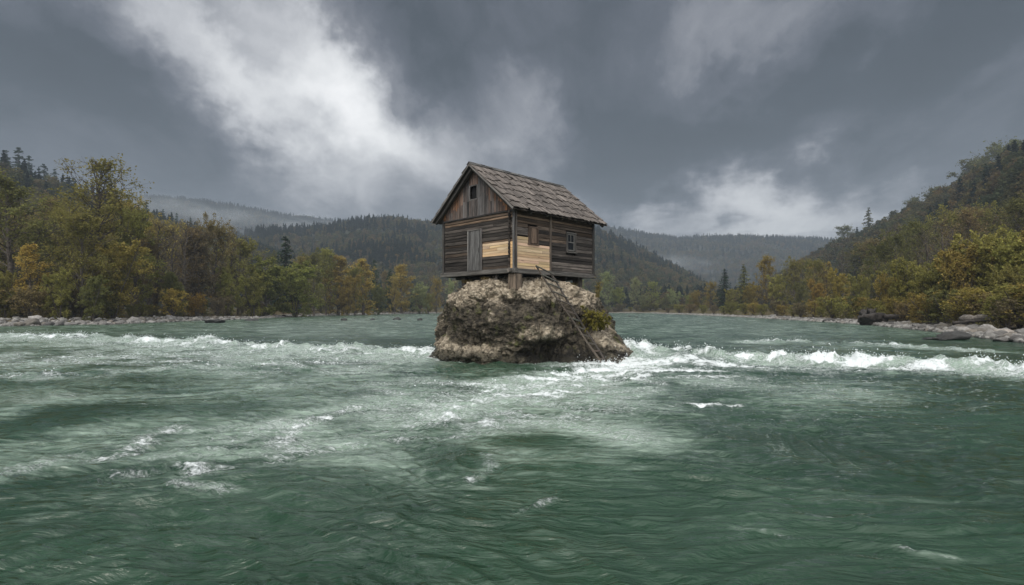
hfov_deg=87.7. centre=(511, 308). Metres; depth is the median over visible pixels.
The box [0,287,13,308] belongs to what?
shrub
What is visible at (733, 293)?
willow tree
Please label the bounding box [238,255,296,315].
willow tree
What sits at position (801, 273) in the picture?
broadleaf tree
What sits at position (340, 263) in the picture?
broadleaf tree
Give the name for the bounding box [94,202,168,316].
broadleaf tree
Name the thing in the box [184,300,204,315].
shrub
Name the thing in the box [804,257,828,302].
broadleaf tree
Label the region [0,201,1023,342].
ground
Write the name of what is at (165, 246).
tree
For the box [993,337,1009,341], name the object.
river rock
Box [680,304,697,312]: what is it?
shrub
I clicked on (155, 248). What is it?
broadleaf tree
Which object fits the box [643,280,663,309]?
broadleaf tree
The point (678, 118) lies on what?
sky
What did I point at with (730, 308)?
shrub
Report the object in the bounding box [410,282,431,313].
willow tree
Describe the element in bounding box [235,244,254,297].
broadleaf tree
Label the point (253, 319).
river rock
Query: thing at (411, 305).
conifer tree
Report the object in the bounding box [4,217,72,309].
broadleaf tree
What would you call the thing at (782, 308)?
shrub
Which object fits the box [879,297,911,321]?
shrub
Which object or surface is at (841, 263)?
leafless tree
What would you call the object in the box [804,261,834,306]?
willow tree
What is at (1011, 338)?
shore stone
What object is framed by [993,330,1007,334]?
shore stone
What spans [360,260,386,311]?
conifer tree
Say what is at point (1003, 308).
shrub
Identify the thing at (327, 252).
broadleaf tree
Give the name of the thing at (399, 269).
broadleaf tree
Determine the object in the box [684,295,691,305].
willow tree
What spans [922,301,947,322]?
shrub
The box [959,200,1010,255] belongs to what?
broadleaf tree
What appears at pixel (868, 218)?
conifer tree
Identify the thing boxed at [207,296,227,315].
shrub
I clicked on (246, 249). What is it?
broadleaf tree
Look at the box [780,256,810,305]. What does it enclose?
broadleaf tree
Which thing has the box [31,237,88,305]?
broadleaf tree
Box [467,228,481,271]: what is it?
door
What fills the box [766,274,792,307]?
willow tree
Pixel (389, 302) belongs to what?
conifer tree
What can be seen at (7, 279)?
willow tree
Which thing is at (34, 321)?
shore stone
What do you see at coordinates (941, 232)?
leafless tree
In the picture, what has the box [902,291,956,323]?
shrub
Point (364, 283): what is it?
broadleaf tree
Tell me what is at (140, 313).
shrub
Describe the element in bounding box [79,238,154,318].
tree
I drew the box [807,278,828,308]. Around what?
willow tree
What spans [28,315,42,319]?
shore stone
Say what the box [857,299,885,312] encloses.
shrub
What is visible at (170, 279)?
willow tree
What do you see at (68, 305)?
shrub
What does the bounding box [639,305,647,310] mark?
shrub
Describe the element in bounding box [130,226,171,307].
broadleaf tree
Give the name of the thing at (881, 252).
broadleaf tree
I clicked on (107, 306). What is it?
bush
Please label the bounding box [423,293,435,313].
willow tree
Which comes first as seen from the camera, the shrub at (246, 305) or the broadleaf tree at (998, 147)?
the shrub at (246, 305)
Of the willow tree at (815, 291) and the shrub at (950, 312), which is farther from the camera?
the willow tree at (815, 291)
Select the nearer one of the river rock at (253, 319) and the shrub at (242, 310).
the river rock at (253, 319)
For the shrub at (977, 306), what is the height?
3.042 m
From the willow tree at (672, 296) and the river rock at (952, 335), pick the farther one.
the willow tree at (672, 296)
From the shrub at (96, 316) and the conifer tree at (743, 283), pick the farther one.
the conifer tree at (743, 283)
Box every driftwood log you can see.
[952,319,999,324]
[958,306,995,320]
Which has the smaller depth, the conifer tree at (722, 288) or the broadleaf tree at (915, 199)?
the conifer tree at (722, 288)
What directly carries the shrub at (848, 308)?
on the ground
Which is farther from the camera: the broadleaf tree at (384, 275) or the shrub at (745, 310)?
the broadleaf tree at (384, 275)
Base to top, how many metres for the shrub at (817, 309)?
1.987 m
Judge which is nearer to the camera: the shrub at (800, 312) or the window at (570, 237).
the window at (570, 237)
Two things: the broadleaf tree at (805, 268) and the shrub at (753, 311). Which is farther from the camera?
the broadleaf tree at (805, 268)
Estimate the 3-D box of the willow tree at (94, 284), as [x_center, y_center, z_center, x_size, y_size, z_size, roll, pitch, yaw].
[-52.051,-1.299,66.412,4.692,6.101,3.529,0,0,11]
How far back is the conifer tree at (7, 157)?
392.58 m
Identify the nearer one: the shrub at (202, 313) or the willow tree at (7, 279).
the willow tree at (7, 279)
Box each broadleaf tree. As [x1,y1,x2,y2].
[0,166,91,314]
[0,191,37,294]
[0,208,43,295]
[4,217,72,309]
[9,191,74,295]
[11,242,54,315]
[26,201,136,317]
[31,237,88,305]
[33,153,155,292]
[34,196,90,299]
[79,220,120,296]
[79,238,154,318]
[91,184,154,310]
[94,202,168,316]
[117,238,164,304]
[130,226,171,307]
[132,231,166,315]
[139,211,196,307]
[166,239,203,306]
[169,227,222,313]
[173,227,217,300]
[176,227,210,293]
[185,211,242,313]
[197,244,247,307]
[219,235,269,314]
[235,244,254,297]
[253,250,287,304]
[288,247,329,315]
[290,253,323,307]
[312,247,338,314]
[322,255,356,314]
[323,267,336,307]
[336,263,364,314]
[351,258,377,314]
[353,268,378,307]
[380,270,388,305]
[383,274,399,301]
[385,263,417,313]
[387,275,404,313]
[429,275,443,313]
[444,278,458,299]
[599,270,615,309]
[624,276,643,305]
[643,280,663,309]
[701,281,717,310]
[753,253,781,308]
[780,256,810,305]
[785,257,811,304]
[799,258,818,300]
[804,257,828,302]
[829,224,860,242]
[841,242,873,298]
[851,235,891,300]
[857,241,896,302]
[868,224,920,297]
[882,218,940,292]
[902,193,923,207]
[913,198,1001,270]
[921,185,948,199]
[934,208,981,255]
[942,155,988,186]
[942,207,996,286]
[959,157,996,175]
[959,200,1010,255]
[967,135,1022,166]
[970,140,1010,164]
[970,190,1023,258]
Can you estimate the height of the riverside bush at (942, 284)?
8.438 m
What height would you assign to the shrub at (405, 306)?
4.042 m
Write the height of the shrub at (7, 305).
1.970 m
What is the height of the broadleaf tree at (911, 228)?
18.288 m
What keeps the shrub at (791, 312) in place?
on the ground
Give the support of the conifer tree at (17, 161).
on the ground
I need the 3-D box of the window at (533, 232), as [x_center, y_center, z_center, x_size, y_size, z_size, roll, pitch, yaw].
[0.790,-2.673,19.527,0.087,0.675,0.600,0,0,45]
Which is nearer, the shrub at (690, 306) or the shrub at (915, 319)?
the shrub at (915, 319)
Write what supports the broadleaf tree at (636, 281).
on the ground
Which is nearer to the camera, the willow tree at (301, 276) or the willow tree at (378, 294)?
the willow tree at (301, 276)
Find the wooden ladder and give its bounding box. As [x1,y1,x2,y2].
[535,265,607,362]
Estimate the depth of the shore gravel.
69.48 m
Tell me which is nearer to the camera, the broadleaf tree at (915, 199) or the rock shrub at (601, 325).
the rock shrub at (601, 325)
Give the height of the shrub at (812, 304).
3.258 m
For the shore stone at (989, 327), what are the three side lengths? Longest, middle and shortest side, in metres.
1.310 x 1.192 x 0.875 m
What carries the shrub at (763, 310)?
on the ground
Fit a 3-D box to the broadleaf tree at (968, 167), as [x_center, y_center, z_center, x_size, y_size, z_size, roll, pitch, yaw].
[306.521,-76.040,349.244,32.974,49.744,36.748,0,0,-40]
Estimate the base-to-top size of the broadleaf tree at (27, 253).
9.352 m
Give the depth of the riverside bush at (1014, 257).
51.77 m
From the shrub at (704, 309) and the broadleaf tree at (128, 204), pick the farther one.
the shrub at (704, 309)
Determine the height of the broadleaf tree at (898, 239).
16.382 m
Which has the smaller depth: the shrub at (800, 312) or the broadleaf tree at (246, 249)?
the shrub at (800, 312)
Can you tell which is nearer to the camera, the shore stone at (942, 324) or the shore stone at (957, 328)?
the shore stone at (957, 328)
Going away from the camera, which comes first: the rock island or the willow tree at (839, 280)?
the rock island
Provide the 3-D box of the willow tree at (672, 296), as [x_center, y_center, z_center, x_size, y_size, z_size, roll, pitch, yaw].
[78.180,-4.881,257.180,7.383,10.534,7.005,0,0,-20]
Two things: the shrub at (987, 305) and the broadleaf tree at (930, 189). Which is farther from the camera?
the broadleaf tree at (930, 189)
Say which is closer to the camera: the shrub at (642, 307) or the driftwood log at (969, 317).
the driftwood log at (969, 317)
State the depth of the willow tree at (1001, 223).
113.47 m
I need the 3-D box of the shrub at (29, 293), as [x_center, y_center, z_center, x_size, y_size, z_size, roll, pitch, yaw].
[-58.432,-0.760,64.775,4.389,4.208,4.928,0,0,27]
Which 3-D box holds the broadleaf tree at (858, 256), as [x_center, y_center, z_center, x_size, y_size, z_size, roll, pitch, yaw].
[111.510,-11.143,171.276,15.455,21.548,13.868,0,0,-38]
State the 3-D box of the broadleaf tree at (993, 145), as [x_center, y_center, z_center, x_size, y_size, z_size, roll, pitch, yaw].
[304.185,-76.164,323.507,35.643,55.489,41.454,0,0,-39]
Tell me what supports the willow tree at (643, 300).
on the ground
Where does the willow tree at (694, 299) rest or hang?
on the ground
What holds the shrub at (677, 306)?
on the ground
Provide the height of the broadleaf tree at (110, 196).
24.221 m
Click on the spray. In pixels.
(597, 376)
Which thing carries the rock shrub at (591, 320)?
on the rock island
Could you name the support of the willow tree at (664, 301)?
on the ground
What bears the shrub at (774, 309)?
on the ground
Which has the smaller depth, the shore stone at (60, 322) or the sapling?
the sapling
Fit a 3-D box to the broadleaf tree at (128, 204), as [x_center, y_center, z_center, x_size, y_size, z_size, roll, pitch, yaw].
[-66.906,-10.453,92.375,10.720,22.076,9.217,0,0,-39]
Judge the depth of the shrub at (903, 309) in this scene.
60.44 m
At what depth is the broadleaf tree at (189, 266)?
129.53 m
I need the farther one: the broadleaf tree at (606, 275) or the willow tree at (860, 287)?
the broadleaf tree at (606, 275)
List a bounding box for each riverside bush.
[872,273,901,319]
[875,253,934,312]
[909,267,944,305]
[921,246,967,299]
[931,241,995,302]
[945,224,1019,296]
[977,229,1023,292]
[984,262,1023,296]
[1016,230,1023,246]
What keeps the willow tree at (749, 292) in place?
on the ground
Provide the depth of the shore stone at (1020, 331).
33.31 m
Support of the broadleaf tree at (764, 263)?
on the ground
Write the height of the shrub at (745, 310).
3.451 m
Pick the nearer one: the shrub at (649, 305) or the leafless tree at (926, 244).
the leafless tree at (926, 244)
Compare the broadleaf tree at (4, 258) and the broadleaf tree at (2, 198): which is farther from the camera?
the broadleaf tree at (4, 258)
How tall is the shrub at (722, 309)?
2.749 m
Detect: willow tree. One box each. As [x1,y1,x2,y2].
[0,270,21,317]
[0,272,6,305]
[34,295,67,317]
[39,266,75,318]
[71,274,112,320]
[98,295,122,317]
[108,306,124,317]
[157,271,190,314]
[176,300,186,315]
[211,267,249,315]
[236,271,268,315]
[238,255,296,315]
[260,260,323,316]
[335,274,364,315]
[368,282,388,314]
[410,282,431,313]
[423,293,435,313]
[610,287,624,308]
[638,295,650,304]
[661,297,668,309]
[667,289,682,309]
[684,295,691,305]
[688,290,701,310]
[724,288,741,306]
[741,281,760,309]
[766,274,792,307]
[792,281,808,309]
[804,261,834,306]
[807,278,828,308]
[824,267,850,312]
[842,274,872,300]
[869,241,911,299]
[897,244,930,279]
[983,215,1020,236]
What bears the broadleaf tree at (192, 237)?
on the ground
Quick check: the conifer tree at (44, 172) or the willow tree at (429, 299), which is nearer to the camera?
the willow tree at (429, 299)
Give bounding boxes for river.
[0,313,1023,584]
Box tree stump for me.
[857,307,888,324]
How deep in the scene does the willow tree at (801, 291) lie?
127.50 m
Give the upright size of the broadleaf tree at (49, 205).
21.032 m
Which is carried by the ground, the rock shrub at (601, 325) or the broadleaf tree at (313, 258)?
the broadleaf tree at (313, 258)
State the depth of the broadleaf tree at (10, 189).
69.95 m
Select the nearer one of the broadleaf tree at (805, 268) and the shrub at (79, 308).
the shrub at (79, 308)
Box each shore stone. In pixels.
[13,322,24,325]
[24,318,40,325]
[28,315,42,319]
[43,321,54,324]
[56,321,63,325]
[128,316,139,320]
[934,322,950,326]
[954,326,970,330]
[965,325,978,328]
[973,328,986,331]
[978,324,996,330]
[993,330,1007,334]
[1008,335,1023,341]
[1014,328,1023,333]
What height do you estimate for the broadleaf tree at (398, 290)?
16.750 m
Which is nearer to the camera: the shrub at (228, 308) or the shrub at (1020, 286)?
the shrub at (1020, 286)
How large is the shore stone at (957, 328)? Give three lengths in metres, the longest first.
1.235 x 1.055 x 0.788 m
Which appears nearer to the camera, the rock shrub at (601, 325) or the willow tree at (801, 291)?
the rock shrub at (601, 325)
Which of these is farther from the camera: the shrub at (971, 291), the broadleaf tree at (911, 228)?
the broadleaf tree at (911, 228)
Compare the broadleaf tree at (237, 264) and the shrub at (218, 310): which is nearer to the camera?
the shrub at (218, 310)
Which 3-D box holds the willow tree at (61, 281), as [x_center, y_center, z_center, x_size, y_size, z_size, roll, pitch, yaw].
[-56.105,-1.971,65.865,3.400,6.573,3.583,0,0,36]
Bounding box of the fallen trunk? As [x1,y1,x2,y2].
[883,306,921,318]
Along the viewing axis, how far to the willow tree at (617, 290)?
250.72 m
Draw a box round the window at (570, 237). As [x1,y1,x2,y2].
[566,232,577,253]
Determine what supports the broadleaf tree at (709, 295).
on the ground
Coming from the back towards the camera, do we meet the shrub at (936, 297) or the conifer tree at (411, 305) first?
the conifer tree at (411, 305)
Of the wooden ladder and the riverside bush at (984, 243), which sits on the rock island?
the wooden ladder
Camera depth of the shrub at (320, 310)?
155.51 m
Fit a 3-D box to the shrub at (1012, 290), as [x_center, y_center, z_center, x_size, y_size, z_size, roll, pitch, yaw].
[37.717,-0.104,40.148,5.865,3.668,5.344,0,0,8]
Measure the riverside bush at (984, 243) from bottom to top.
9.753 m
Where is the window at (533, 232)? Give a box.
[528,226,539,245]
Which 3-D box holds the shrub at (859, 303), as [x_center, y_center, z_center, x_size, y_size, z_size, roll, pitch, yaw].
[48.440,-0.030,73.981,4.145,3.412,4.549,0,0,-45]
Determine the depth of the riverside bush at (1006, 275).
48.49 m
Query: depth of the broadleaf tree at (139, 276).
107.25 m
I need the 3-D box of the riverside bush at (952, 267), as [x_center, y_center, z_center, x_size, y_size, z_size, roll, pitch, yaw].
[47.266,-2.898,56.146,5.100,8.461,4.192,0,0,34]
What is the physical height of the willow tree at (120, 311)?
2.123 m
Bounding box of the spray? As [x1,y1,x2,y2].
[0,331,1023,393]
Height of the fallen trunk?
1.738 m
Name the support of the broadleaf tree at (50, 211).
on the ground
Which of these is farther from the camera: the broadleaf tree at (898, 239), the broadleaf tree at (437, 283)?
the broadleaf tree at (437, 283)
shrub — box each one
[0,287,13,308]
[1,285,57,317]
[2,295,26,315]
[3,304,18,315]
[37,289,77,316]
[51,288,91,316]
[81,305,107,317]
[124,304,137,316]
[130,303,150,316]
[145,304,161,316]
[152,288,188,315]
[184,292,211,316]
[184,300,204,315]
[199,298,211,315]
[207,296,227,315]
[213,295,234,315]
[236,306,245,314]
[241,301,262,315]
[301,302,316,312]
[315,301,331,312]
[402,303,410,311]
[579,305,604,331]
[596,314,611,331]
[615,303,627,310]
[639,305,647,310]
[642,303,656,310]
[671,304,684,312]
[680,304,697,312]
[698,305,707,313]
[709,304,718,313]
[718,306,726,314]
[724,301,738,314]
[738,303,748,313]
[744,302,760,314]
[753,304,769,315]
[767,300,784,315]
[776,304,789,314]
[786,305,795,315]
[787,302,811,316]
[801,300,821,316]
[813,306,825,316]
[814,295,845,317]
[832,301,855,318]
[841,295,872,317]
[843,296,879,317]
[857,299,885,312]
[872,303,892,313]
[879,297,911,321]
[891,302,916,320]
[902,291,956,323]
[906,302,926,323]
[914,289,965,323]
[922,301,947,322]
[939,287,1009,323]
[943,303,958,320]
[944,294,969,324]
[956,292,1005,324]
[972,295,1017,327]
[978,283,1023,327]
[985,296,1023,328]
[1002,282,1023,323]
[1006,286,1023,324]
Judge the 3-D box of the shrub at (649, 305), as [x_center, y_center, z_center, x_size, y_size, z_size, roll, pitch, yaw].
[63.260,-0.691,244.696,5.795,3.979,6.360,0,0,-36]
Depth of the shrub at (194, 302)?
89.76 m
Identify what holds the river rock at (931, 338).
in the river
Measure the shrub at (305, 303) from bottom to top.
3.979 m
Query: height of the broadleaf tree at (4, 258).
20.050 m
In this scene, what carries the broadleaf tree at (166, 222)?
on the ground
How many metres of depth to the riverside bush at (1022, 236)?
52.09 m
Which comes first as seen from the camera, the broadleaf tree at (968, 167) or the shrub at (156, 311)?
the shrub at (156, 311)
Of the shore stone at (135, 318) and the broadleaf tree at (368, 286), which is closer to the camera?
the shore stone at (135, 318)
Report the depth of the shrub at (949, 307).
49.03 m
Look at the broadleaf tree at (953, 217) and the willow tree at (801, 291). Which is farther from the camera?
the willow tree at (801, 291)
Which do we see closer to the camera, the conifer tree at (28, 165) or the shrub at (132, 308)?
the shrub at (132, 308)
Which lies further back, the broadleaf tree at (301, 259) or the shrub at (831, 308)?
the broadleaf tree at (301, 259)
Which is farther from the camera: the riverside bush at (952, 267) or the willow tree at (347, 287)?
the willow tree at (347, 287)
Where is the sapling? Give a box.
[593,277,609,297]
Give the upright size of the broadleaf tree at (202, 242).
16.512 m
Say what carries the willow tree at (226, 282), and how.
on the ground
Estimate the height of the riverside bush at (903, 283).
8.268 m
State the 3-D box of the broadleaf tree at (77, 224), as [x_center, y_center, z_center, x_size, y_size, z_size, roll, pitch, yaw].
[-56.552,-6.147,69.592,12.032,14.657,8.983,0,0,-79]
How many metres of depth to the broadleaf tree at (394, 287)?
187.44 m
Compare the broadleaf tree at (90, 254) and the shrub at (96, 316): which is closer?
the shrub at (96, 316)
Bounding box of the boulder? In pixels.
[993,329,1013,332]
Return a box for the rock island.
[429,276,633,364]
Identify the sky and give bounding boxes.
[0,0,1023,239]
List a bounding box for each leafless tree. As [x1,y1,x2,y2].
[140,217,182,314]
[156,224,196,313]
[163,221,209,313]
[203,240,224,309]
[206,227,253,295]
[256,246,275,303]
[826,247,850,297]
[910,228,938,269]
[920,215,961,273]
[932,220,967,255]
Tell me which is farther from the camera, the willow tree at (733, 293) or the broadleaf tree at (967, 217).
the willow tree at (733, 293)
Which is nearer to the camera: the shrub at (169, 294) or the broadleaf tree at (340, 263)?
the shrub at (169, 294)
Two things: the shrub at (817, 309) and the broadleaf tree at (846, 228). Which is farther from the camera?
the broadleaf tree at (846, 228)
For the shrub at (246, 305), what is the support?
on the ground
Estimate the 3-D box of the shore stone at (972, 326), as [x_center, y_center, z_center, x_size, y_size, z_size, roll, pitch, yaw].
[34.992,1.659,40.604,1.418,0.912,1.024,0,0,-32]
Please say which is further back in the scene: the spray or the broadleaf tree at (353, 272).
the broadleaf tree at (353, 272)
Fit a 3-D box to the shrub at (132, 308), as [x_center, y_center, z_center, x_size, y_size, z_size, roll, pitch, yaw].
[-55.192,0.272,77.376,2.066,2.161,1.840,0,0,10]
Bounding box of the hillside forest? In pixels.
[0,140,1023,307]
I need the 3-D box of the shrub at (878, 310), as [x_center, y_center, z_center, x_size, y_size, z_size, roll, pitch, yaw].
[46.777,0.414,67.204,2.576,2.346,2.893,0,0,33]
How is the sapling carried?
on the rock island
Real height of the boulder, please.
0.772 m
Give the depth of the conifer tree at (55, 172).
391.79 m
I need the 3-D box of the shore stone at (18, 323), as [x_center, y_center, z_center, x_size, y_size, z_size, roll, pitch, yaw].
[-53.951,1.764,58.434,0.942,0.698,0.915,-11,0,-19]
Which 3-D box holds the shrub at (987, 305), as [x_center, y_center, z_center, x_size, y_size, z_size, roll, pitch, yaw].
[37.727,0.227,40.767,3.479,2.761,3.907,0,0,-36]
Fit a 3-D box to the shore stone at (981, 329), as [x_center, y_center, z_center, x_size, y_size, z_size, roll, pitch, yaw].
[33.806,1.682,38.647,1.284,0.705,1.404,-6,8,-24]
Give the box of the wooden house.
[430,161,607,289]
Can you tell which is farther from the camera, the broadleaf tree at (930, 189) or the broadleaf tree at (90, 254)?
the broadleaf tree at (930, 189)
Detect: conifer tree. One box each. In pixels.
[5,150,13,167]
[12,147,23,171]
[24,156,34,173]
[40,164,48,179]
[50,169,58,179]
[270,236,305,310]
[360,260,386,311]
[382,270,398,312]
[408,284,416,311]
[713,269,733,310]
[735,264,753,310]
[862,207,873,229]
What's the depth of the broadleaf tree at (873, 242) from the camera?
145.24 m
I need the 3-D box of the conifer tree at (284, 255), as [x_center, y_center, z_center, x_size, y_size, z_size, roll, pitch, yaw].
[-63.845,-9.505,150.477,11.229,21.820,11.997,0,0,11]
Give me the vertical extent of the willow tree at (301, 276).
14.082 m
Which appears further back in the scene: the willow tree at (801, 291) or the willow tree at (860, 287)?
the willow tree at (801, 291)
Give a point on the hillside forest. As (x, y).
(999, 181)
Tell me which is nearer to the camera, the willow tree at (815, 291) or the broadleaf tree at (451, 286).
the willow tree at (815, 291)
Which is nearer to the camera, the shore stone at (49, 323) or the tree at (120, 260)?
the shore stone at (49, 323)
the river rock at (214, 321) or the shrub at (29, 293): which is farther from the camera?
the river rock at (214, 321)
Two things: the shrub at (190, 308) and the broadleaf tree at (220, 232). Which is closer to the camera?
the shrub at (190, 308)
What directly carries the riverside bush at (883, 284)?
on the ground
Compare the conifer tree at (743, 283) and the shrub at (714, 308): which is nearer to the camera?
the shrub at (714, 308)
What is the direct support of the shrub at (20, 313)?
on the ground
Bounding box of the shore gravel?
[0,312,1023,342]
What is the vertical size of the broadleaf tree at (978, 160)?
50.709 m
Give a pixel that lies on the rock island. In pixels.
(489, 320)
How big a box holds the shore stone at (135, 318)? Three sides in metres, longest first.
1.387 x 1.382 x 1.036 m
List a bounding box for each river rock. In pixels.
[204,319,225,322]
[244,318,258,320]
[922,337,938,339]
[936,331,971,340]
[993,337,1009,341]
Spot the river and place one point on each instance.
(234, 463)
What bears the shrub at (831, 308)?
on the ground
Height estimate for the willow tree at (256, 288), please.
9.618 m
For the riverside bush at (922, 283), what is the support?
on the ground
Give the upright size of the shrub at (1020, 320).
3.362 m
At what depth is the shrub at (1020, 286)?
38.87 m
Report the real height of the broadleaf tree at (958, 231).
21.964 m
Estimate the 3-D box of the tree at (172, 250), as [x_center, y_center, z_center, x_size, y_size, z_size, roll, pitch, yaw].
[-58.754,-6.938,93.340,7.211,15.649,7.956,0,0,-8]
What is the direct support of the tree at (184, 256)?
on the ground
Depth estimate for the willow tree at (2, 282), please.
64.65 m
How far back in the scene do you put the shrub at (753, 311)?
123.60 m
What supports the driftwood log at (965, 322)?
on the ground
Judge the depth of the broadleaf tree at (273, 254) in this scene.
166.15 m

